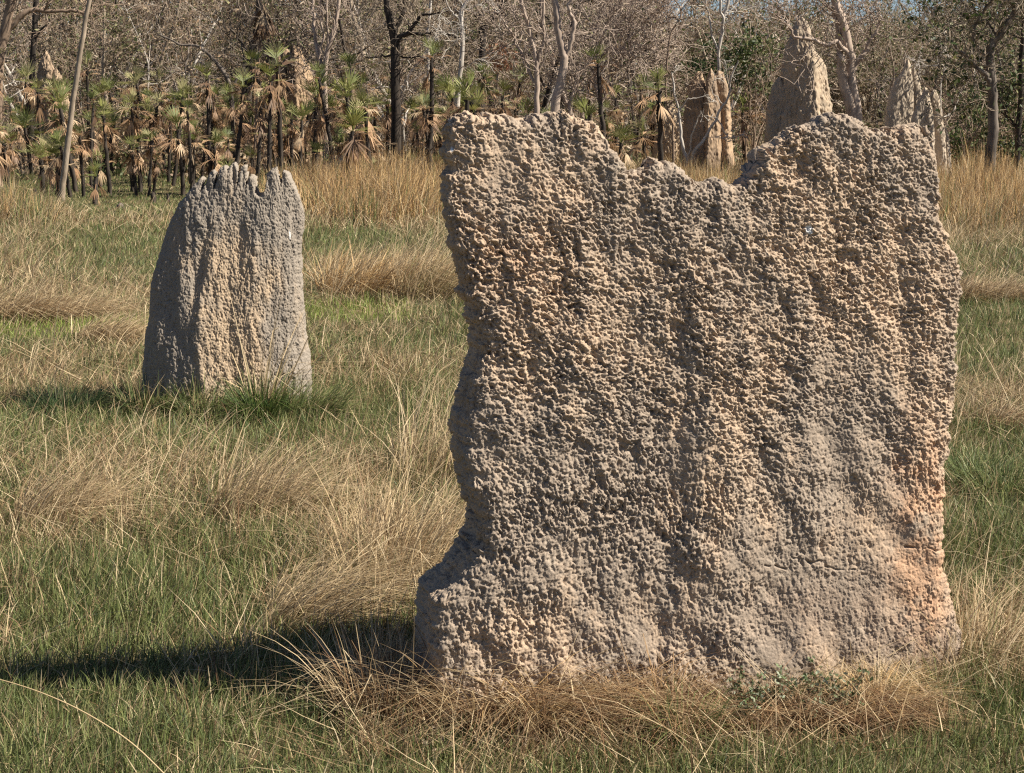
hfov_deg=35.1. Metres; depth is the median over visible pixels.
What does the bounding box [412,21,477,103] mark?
woodland tree
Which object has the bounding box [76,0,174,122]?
woodland tree
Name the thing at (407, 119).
sand palm
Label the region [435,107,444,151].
sand palm
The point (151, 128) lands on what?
sand palm
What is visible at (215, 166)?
sand palm
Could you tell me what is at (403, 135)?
woodland tree
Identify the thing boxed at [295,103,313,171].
sand palm
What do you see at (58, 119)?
sand palm
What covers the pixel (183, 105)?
sand palm
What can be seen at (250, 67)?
woodland tree
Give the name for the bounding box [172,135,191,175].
sand palm
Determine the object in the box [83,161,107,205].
sand palm
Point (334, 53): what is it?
woodland tree
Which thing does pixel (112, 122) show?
sand palm
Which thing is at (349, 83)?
sand palm
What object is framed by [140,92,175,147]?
sand palm
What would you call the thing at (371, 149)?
sand palm
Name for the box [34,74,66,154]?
sand palm
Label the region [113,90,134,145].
sand palm
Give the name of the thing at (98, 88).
sand palm
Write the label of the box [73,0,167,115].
woodland tree
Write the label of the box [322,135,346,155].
sand palm
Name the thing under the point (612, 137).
sand palm
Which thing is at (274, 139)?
sand palm
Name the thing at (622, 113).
sand palm
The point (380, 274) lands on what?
grass tussock
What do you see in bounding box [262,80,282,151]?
sand palm
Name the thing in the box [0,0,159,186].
woodland tree
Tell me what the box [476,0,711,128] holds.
woodland tree
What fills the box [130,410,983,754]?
earth crumbs
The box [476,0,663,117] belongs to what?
woodland tree
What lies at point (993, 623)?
grass tussock
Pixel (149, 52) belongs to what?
woodland tree
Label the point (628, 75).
woodland tree
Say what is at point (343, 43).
woodland tree
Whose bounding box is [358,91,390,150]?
sand palm
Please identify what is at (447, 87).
sand palm
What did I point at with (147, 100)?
sand palm
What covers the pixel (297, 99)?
termite mound
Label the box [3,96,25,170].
sand palm
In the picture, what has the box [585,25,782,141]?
leafy bush
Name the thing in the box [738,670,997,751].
grass tussock
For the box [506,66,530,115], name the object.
sand palm
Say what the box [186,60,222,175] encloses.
sand palm
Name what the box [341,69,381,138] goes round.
sand palm
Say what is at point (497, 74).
woodland tree
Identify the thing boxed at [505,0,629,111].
woodland tree
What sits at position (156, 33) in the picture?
woodland tree
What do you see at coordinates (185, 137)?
sand palm
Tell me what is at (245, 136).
sand palm
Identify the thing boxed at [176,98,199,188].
sand palm
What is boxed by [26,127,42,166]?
sand palm
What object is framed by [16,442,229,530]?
grass tussock
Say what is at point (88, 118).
sand palm
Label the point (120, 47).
woodland tree
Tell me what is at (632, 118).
woodland tree
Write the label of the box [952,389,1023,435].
grass tussock
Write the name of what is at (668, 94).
sand palm
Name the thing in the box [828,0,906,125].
woodland tree
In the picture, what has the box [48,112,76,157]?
sand palm
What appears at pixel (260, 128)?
sand palm
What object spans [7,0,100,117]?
woodland tree
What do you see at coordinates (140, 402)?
grass tussock
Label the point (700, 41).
woodland tree
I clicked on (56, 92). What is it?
sand palm
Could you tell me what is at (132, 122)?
sand palm
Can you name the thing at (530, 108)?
sand palm
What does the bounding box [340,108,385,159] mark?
sand palm
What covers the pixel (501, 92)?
woodland tree
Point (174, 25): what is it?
woodland tree
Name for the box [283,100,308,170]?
sand palm
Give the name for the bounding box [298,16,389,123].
woodland tree
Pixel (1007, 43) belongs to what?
woodland tree
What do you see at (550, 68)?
woodland tree
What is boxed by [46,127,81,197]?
sand palm
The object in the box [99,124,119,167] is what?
sand palm
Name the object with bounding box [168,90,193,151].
sand palm
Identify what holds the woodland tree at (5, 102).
on the ground at (556, 770)
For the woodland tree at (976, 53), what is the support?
on the ground at (556, 770)
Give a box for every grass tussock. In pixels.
[0,272,148,325]
[8,376,150,421]
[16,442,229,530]
[63,301,148,349]
[89,368,221,417]
[137,373,277,421]
[174,365,344,432]
[181,598,641,769]
[206,416,430,532]
[214,443,466,629]
[216,291,371,411]
[239,370,398,423]
[257,513,442,642]
[288,615,725,771]
[302,235,455,301]
[350,360,457,493]
[382,230,458,302]
[386,629,775,772]
[474,628,811,771]
[553,672,762,755]
[575,667,884,769]
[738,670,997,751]
[794,651,1003,739]
[895,555,1023,707]
[943,439,1022,490]
[945,452,1023,503]
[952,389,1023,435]
[959,264,1023,305]
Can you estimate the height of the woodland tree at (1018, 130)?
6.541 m
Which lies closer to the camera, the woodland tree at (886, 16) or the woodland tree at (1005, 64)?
the woodland tree at (1005, 64)
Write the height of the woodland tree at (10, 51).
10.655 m
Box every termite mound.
[34,51,69,161]
[142,162,311,413]
[257,46,322,165]
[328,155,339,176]
[412,108,963,726]
[651,105,683,163]
[679,69,734,175]
[764,16,832,142]
[884,59,951,177]
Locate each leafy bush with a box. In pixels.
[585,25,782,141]
[920,68,1022,154]
[943,59,1023,165]
[945,112,987,168]
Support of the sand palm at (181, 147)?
on the ground at (556, 770)
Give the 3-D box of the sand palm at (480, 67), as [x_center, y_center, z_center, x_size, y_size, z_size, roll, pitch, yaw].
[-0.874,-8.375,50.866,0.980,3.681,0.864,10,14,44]
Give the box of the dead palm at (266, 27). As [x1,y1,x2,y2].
[248,4,280,167]
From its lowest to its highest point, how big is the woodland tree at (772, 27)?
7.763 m
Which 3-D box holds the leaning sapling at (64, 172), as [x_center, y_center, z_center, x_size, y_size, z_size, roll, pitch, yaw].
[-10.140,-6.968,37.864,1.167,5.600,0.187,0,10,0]
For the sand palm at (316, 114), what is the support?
on the ground at (556, 770)
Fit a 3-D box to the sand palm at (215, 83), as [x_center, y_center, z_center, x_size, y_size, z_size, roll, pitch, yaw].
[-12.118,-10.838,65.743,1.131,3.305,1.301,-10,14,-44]
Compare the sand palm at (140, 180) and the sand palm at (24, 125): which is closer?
the sand palm at (140, 180)
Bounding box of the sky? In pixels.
[19,0,1009,93]
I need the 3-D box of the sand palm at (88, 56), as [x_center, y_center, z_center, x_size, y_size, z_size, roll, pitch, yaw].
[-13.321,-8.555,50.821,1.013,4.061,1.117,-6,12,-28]
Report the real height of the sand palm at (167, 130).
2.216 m
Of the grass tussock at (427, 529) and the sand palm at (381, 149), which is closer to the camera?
the grass tussock at (427, 529)
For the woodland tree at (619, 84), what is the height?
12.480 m
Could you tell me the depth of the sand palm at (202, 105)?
67.65 m
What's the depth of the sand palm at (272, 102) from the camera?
39.46 m
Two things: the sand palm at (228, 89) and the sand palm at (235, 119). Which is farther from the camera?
the sand palm at (235, 119)
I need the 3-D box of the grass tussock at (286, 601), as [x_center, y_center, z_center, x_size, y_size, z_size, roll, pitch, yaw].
[-0.522,0.945,7.825,1.423,0.711,1.572,0,10,0]
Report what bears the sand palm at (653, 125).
on the ground at (556, 770)
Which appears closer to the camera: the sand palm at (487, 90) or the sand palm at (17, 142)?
the sand palm at (17, 142)
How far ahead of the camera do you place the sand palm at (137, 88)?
55.02 m
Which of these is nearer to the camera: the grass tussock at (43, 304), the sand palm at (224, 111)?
the grass tussock at (43, 304)
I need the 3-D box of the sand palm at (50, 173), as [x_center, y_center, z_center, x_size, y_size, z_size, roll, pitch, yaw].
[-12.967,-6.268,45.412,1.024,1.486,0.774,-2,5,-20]
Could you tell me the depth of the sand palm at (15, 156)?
43.71 m
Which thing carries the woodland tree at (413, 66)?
on the ground at (556, 770)
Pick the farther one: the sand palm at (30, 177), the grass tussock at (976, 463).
the sand palm at (30, 177)
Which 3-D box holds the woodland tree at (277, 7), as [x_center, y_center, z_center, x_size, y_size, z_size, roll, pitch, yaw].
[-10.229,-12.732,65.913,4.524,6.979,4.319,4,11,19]
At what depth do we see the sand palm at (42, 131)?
47.94 m
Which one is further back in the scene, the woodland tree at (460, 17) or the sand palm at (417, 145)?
the woodland tree at (460, 17)
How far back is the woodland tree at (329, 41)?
50.86 m
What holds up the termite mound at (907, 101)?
on the ground at (556, 770)
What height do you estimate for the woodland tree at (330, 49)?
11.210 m
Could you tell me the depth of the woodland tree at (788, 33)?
62.33 m
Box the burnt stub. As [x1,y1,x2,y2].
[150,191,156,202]
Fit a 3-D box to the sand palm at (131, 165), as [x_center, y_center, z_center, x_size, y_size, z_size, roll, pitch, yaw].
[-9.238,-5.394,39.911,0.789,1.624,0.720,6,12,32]
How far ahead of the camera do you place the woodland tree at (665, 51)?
71.70 m
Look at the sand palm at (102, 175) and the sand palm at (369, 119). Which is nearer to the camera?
the sand palm at (102, 175)
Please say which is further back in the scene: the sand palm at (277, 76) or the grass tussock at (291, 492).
the sand palm at (277, 76)
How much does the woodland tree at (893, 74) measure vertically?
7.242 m
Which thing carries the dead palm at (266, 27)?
on the ground at (556, 770)
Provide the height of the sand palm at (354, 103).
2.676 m
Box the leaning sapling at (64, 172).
[59,0,91,201]
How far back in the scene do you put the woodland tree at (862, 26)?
83.44 m
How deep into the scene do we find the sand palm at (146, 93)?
56.89 m
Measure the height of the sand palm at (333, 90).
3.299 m
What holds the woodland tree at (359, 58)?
on the ground at (556, 770)
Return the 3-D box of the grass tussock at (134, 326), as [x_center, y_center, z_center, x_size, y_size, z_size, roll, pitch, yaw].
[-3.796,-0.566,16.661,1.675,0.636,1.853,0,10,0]
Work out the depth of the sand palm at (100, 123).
50.95 m
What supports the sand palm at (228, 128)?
on the ground at (556, 770)
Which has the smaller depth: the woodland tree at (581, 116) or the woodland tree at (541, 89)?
the woodland tree at (581, 116)
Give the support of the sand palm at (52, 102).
on the ground at (556, 770)
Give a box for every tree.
[0,0,49,127]
[0,0,51,133]
[0,0,107,125]
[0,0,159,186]
[0,1,50,81]
[0,1,90,111]
[0,8,16,124]
[1,14,45,133]
[1,88,45,166]
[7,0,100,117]
[8,0,62,165]
[17,0,145,142]
[35,0,173,164]
[68,0,213,157]
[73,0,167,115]
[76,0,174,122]
[81,0,236,140]
[94,0,198,123]
[102,0,225,101]
[108,4,185,107]
[109,0,247,148]
[120,0,273,164]
[125,9,280,164]
[139,2,210,98]
[164,0,285,122]
[168,23,248,115]
[171,0,261,114]
[194,0,356,163]
[216,0,307,129]
[238,0,380,165]
[270,0,367,132]
[273,0,415,109]
[274,0,338,121]
[274,0,444,163]
[285,0,444,155]
[286,0,446,141]
[295,0,460,150]
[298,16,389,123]
[299,0,429,149]
[314,0,417,126]
[326,0,511,163]
[328,0,423,122]
[328,0,475,139]
[331,12,424,111]
[341,0,455,150]
[344,0,468,159]
[375,20,450,111]
[403,2,459,122]
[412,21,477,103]
[417,0,501,106]
[421,0,473,93]
[422,0,604,113]
[424,1,544,102]
[426,0,518,111]
[434,0,575,115]
[434,18,520,102]
[435,0,557,118]
[435,14,530,110]
[440,0,531,116]
[465,0,659,136]
[466,4,554,109]
[468,1,647,124]
[473,0,601,114]
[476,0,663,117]
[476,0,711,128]
[477,0,551,117]
[477,0,595,115]
[486,1,609,112]
[499,1,552,113]
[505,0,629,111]
[512,0,657,120]
[517,19,567,111]
[535,1,707,159]
[535,3,628,117]
[548,12,677,120]
[564,1,674,141]
[574,0,745,128]
[607,0,861,162]
[619,2,695,135]
[652,0,762,153]
[653,0,717,119]
[664,0,790,70]
[668,0,768,120]
[671,0,787,139]
[676,8,778,108]
[684,1,773,130]
[695,0,872,141]
[713,0,781,143]
[738,13,853,104]
[750,0,944,121]
[752,0,829,93]
[802,0,881,127]
[814,6,890,127]
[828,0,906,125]
[830,0,919,125]
[833,0,919,108]
[834,12,917,127]
[835,1,888,121]
[845,0,960,127]
[866,0,1015,125]
[870,19,963,136]
[889,0,1023,177]
[900,0,1010,139]
[911,0,1023,143]
[918,6,1023,144]
[918,16,1001,140]
[931,0,1023,170]
[938,1,1013,133]
[944,0,1019,144]
[950,5,1023,99]
[973,1,1023,135]
[978,0,1023,146]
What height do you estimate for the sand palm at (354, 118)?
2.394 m
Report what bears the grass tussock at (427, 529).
on the ground at (556, 770)
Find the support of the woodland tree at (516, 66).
on the ground at (556, 770)
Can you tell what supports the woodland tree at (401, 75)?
on the ground at (556, 770)
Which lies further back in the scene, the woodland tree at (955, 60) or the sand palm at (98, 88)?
the woodland tree at (955, 60)
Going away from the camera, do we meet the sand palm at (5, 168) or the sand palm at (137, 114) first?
the sand palm at (5, 168)
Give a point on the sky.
(782, 1)
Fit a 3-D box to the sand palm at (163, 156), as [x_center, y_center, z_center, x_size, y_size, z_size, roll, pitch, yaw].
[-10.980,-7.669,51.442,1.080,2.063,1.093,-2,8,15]
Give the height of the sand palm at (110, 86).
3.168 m
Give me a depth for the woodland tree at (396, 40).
48.85 m
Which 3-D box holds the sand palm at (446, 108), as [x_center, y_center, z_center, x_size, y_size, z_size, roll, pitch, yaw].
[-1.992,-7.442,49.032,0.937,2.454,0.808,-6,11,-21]
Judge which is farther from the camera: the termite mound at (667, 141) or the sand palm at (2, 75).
the termite mound at (667, 141)
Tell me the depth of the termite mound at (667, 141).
49.08 m
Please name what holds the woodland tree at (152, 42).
on the ground at (556, 770)
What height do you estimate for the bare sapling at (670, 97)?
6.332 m
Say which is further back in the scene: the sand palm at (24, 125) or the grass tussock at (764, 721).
the sand palm at (24, 125)
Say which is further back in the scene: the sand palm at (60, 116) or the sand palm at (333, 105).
the sand palm at (333, 105)
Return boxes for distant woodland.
[0,0,1023,141]
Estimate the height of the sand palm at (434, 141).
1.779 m
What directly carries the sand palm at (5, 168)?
on the ground at (556, 770)
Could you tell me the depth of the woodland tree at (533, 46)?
42.21 m
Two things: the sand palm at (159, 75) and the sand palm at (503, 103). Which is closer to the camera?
the sand palm at (503, 103)
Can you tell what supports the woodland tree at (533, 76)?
on the ground at (556, 770)
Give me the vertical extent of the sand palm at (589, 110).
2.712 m
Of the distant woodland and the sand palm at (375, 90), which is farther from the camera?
the distant woodland
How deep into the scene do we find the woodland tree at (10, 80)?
81.62 m
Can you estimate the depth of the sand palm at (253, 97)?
58.22 m
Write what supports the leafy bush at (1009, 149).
on the ground at (556, 770)
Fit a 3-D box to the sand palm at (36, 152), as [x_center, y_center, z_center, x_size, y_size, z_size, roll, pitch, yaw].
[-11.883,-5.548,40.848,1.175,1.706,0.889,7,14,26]
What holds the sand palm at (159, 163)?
on the ground at (556, 770)
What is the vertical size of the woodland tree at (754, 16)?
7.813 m
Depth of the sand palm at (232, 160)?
41.74 m
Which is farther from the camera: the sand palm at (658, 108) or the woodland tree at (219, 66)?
the woodland tree at (219, 66)
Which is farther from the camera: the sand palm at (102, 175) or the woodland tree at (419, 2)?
the woodland tree at (419, 2)
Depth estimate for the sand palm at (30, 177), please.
38.78 m
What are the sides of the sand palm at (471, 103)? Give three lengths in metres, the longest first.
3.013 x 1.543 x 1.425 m
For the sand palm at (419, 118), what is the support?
on the ground at (556, 770)
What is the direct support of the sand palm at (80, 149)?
on the ground at (556, 770)
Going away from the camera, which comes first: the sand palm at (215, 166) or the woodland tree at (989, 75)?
the woodland tree at (989, 75)
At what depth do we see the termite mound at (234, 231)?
12.98 m
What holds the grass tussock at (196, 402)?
on the ground at (556, 770)
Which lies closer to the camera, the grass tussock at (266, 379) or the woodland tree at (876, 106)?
the grass tussock at (266, 379)
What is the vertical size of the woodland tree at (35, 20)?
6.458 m
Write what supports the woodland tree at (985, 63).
on the ground at (556, 770)
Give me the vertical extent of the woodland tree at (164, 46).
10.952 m
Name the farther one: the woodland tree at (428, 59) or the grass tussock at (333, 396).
the woodland tree at (428, 59)
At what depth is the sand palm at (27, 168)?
48.91 m
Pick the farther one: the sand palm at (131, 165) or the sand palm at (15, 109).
the sand palm at (15, 109)
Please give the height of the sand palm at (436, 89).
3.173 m
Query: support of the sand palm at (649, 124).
on the ground at (556, 770)
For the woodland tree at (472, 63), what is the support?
on the ground at (556, 770)
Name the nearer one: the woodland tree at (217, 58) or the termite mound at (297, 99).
the termite mound at (297, 99)
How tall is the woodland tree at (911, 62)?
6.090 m
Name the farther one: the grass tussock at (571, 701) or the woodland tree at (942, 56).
the woodland tree at (942, 56)
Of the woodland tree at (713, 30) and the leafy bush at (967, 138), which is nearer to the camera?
the leafy bush at (967, 138)
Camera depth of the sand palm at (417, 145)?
43.09 m
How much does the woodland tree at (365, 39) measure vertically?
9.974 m
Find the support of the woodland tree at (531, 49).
on the ground at (556, 770)
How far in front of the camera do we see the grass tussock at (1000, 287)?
19.93 m
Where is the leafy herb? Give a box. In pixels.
[705,655,872,725]
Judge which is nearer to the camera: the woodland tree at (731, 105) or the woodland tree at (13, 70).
the woodland tree at (731, 105)
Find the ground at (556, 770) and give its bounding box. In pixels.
[0,112,1023,772]
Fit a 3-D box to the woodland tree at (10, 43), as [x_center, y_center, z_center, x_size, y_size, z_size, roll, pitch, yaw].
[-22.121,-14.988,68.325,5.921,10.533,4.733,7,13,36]
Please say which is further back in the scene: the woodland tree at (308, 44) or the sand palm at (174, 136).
the woodland tree at (308, 44)
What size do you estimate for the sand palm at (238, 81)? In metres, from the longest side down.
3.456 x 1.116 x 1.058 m
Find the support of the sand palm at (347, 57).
on the ground at (556, 770)
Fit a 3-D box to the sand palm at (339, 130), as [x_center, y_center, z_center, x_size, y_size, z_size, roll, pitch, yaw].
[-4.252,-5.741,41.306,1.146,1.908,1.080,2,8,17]
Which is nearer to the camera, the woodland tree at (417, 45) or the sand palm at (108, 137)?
the sand palm at (108, 137)
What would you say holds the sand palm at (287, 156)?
on the ground at (556, 770)
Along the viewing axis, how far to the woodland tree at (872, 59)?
90.66 m
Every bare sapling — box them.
[635,0,720,163]
[671,59,751,167]
[905,16,983,116]
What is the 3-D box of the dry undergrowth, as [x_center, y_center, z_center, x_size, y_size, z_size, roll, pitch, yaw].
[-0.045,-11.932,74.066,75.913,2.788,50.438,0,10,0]
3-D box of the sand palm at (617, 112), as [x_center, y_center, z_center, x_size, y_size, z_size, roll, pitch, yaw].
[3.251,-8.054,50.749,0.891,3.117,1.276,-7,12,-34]
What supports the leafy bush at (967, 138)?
on the ground at (556, 770)
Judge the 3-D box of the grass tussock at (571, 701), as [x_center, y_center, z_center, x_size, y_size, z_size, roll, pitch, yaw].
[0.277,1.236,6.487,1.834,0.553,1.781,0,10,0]
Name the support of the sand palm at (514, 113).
on the ground at (556, 770)
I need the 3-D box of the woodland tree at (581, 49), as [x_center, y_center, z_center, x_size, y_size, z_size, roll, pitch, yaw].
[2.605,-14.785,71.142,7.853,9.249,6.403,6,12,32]
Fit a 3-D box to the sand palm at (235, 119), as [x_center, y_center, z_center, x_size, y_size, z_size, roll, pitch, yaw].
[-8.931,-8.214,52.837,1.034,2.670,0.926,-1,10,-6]
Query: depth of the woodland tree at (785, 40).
74.76 m
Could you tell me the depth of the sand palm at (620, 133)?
45.30 m
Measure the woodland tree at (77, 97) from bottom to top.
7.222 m
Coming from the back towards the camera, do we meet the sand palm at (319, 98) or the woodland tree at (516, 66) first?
the woodland tree at (516, 66)
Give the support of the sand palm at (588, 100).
on the ground at (556, 770)
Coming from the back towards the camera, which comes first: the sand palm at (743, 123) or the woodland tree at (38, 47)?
the woodland tree at (38, 47)
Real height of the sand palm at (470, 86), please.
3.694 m
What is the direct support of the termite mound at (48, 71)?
on the ground at (556, 770)
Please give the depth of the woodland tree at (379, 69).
81.17 m
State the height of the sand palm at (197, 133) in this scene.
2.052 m
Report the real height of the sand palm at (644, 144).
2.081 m
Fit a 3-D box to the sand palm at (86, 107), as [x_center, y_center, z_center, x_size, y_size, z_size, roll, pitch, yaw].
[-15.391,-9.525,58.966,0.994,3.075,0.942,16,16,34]
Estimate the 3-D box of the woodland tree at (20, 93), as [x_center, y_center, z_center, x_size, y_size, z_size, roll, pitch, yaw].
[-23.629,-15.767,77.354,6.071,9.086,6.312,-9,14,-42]
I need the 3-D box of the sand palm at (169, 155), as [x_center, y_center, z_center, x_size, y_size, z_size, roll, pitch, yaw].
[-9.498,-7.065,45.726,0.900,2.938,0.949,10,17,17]
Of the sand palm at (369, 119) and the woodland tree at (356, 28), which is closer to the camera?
the sand palm at (369, 119)
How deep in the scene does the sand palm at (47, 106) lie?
57.65 m
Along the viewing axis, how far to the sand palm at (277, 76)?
40.70 m
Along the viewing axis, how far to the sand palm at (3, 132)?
40.33 m
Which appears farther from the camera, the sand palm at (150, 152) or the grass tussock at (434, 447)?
the sand palm at (150, 152)
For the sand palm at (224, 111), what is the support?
on the ground at (556, 770)
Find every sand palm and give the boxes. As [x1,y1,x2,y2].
[0,48,13,98]
[0,119,8,151]
[0,121,22,189]
[0,138,9,166]
[1,107,43,181]
[1,131,20,170]
[2,103,22,133]
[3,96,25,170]
[6,59,44,144]
[7,110,26,173]
[15,102,25,133]
[16,142,35,176]
[19,71,57,171]
[21,134,59,192]
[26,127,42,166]
[26,173,42,195]
[29,118,52,165]
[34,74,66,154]
[34,130,78,196]
[35,141,61,185]
[38,78,77,192]
[40,76,70,162]
[42,76,68,153]
[43,79,62,111]
[45,101,79,170]
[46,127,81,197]
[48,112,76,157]
[56,101,83,176]
[62,142,84,180]
[64,123,99,197]
[72,50,101,162]
[78,84,99,158]
[79,107,112,172]
[81,109,101,173]
[82,73,118,152]
[83,90,101,188]
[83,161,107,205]
[85,142,116,186]
[91,98,119,194]
[95,101,123,173]
[96,111,123,175]
[99,80,120,167]
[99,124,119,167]
[110,102,142,153]
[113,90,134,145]
[113,127,165,191]
[116,85,154,191]
[118,62,151,157]
[118,67,148,157]
[121,136,146,195]
[135,88,158,122]
[137,129,164,182]
[138,97,156,146]
[138,102,167,173]
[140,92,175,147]
[140,127,165,197]
[142,148,168,194]
[144,64,173,154]
[144,89,173,164]
[156,116,173,174]
[157,74,202,185]
[157,105,199,195]
[158,86,185,182]
[162,106,173,153]
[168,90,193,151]
[168,128,176,155]
[172,84,187,142]
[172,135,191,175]
[174,119,212,184]
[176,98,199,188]
[176,108,200,183]
[181,105,201,178]
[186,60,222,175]
[194,93,229,156]
[195,129,239,177]
[196,87,205,144]
[196,102,206,153]
[200,84,225,177]
[202,79,228,134]
[205,126,231,165]
[215,123,236,155]
[216,129,235,165]
[217,85,229,143]
[217,154,226,164]
[218,82,247,159]
[218,90,250,146]
[221,157,234,165]
[222,97,251,138]
[224,66,258,164]
[229,77,242,99]
[237,49,276,167]
[237,85,278,179]
[237,106,258,164]
[239,143,261,175]
[248,57,285,172]
[250,119,277,168]
[251,66,262,136]
[251,119,262,148]
[255,39,299,173]
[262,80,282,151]
[264,96,299,163]
[272,113,304,169]
[275,127,294,166]
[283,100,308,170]
[285,97,316,172]
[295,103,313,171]
[298,68,332,167]
[303,112,322,159]
[304,61,333,158]
[304,92,343,150]
[305,141,328,171]
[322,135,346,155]
[326,65,363,139]
[326,123,348,163]
[328,75,345,162]
[328,91,344,152]
[330,95,349,140]
[333,95,384,163]
[334,105,373,184]
[337,51,361,129]
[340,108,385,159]
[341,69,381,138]
[345,128,396,164]
[348,83,381,169]
[355,91,380,140]
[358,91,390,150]
[361,55,388,102]
[361,128,382,172]
[378,85,406,157]
[402,96,421,154]
[404,100,410,136]
[404,122,427,164]
[407,98,424,141]
[408,93,447,153]
[409,91,441,155]
[411,33,450,166]
[412,95,443,166]
[417,79,446,159]
[420,124,443,158]
[425,98,445,134]
[434,68,462,120]
[434,124,443,164]
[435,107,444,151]
[436,101,450,123]
[437,84,463,141]
[440,65,480,134]
[443,93,468,117]
[446,87,490,115]
[452,80,488,116]
[462,61,486,105]
[472,68,500,112]
[475,63,497,115]
[485,88,496,111]
[488,79,519,116]
[505,99,520,117]
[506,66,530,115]
[516,95,533,116]
[521,91,543,112]
[570,90,612,134]
[578,69,593,120]
[584,42,619,138]
[593,98,620,129]
[603,82,633,153]
[604,117,624,154]
[607,120,629,148]
[607,122,640,169]
[618,102,628,145]
[627,114,656,158]
[628,72,656,156]
[636,66,679,160]
[636,100,656,153]
[639,101,662,151]
[649,89,676,132]
[731,90,765,164]
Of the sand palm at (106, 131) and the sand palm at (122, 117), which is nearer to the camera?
the sand palm at (106, 131)
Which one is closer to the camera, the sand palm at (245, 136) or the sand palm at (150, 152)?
the sand palm at (150, 152)
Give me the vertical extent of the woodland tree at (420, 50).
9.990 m
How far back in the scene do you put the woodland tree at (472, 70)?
76.75 m
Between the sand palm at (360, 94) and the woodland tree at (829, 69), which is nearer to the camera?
the sand palm at (360, 94)
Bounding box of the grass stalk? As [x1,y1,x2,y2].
[0,679,163,772]
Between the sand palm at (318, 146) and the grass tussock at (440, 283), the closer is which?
the grass tussock at (440, 283)
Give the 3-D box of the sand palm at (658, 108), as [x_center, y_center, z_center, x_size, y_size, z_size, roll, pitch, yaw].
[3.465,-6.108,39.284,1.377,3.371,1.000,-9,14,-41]
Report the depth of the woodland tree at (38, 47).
82.47 m
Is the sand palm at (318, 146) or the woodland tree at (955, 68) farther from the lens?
the woodland tree at (955, 68)
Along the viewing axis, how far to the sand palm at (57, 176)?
39.86 m
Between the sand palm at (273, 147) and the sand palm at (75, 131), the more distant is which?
the sand palm at (75, 131)
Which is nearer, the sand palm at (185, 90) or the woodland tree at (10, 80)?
the sand palm at (185, 90)
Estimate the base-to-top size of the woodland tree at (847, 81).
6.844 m
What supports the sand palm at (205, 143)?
on the ground at (556, 770)
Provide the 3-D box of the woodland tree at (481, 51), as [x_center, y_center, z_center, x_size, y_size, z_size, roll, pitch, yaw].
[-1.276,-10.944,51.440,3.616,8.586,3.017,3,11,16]
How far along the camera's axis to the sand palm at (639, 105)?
56.89 m
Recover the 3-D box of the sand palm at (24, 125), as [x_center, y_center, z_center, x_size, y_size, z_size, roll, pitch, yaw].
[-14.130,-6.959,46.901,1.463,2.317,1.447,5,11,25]
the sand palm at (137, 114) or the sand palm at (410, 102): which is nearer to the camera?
the sand palm at (410, 102)
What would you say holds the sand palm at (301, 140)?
on the ground at (556, 770)
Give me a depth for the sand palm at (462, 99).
50.65 m
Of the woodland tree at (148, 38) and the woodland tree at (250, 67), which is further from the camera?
the woodland tree at (148, 38)
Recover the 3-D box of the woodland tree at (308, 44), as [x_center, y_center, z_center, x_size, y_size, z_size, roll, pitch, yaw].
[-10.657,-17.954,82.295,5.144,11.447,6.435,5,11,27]
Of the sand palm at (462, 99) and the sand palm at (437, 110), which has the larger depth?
the sand palm at (462, 99)
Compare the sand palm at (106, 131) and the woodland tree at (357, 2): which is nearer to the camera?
the sand palm at (106, 131)
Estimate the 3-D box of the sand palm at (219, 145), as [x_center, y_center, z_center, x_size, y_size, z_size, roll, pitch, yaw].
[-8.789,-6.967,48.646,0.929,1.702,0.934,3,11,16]
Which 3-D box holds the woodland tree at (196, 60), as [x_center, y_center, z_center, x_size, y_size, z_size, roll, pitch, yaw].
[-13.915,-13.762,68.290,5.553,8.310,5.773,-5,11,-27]
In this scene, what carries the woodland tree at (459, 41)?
on the ground at (556, 770)
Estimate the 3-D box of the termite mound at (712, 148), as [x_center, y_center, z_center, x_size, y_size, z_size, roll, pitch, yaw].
[5.485,-7.115,45.432,1.583,3.563,1.485,1,10,4]
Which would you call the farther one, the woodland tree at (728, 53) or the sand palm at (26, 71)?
the woodland tree at (728, 53)
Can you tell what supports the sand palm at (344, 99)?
on the ground at (556, 770)
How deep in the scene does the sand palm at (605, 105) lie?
49.07 m
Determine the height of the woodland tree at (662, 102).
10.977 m
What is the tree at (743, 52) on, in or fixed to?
on the ground at (556, 770)
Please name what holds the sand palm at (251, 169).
on the ground at (556, 770)
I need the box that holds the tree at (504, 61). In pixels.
[427,2,601,117]
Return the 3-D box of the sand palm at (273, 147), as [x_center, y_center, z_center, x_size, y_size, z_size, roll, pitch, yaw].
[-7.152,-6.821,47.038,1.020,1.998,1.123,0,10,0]
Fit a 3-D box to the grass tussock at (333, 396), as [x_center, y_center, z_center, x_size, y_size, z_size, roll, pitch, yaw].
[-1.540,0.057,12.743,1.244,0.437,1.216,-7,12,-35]
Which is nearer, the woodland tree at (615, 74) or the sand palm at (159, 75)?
the sand palm at (159, 75)
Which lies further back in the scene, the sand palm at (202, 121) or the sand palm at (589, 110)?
the sand palm at (202, 121)
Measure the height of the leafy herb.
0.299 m
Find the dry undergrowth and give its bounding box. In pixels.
[1,106,1023,178]
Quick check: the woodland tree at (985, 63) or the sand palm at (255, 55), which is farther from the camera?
the woodland tree at (985, 63)
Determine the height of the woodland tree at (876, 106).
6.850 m

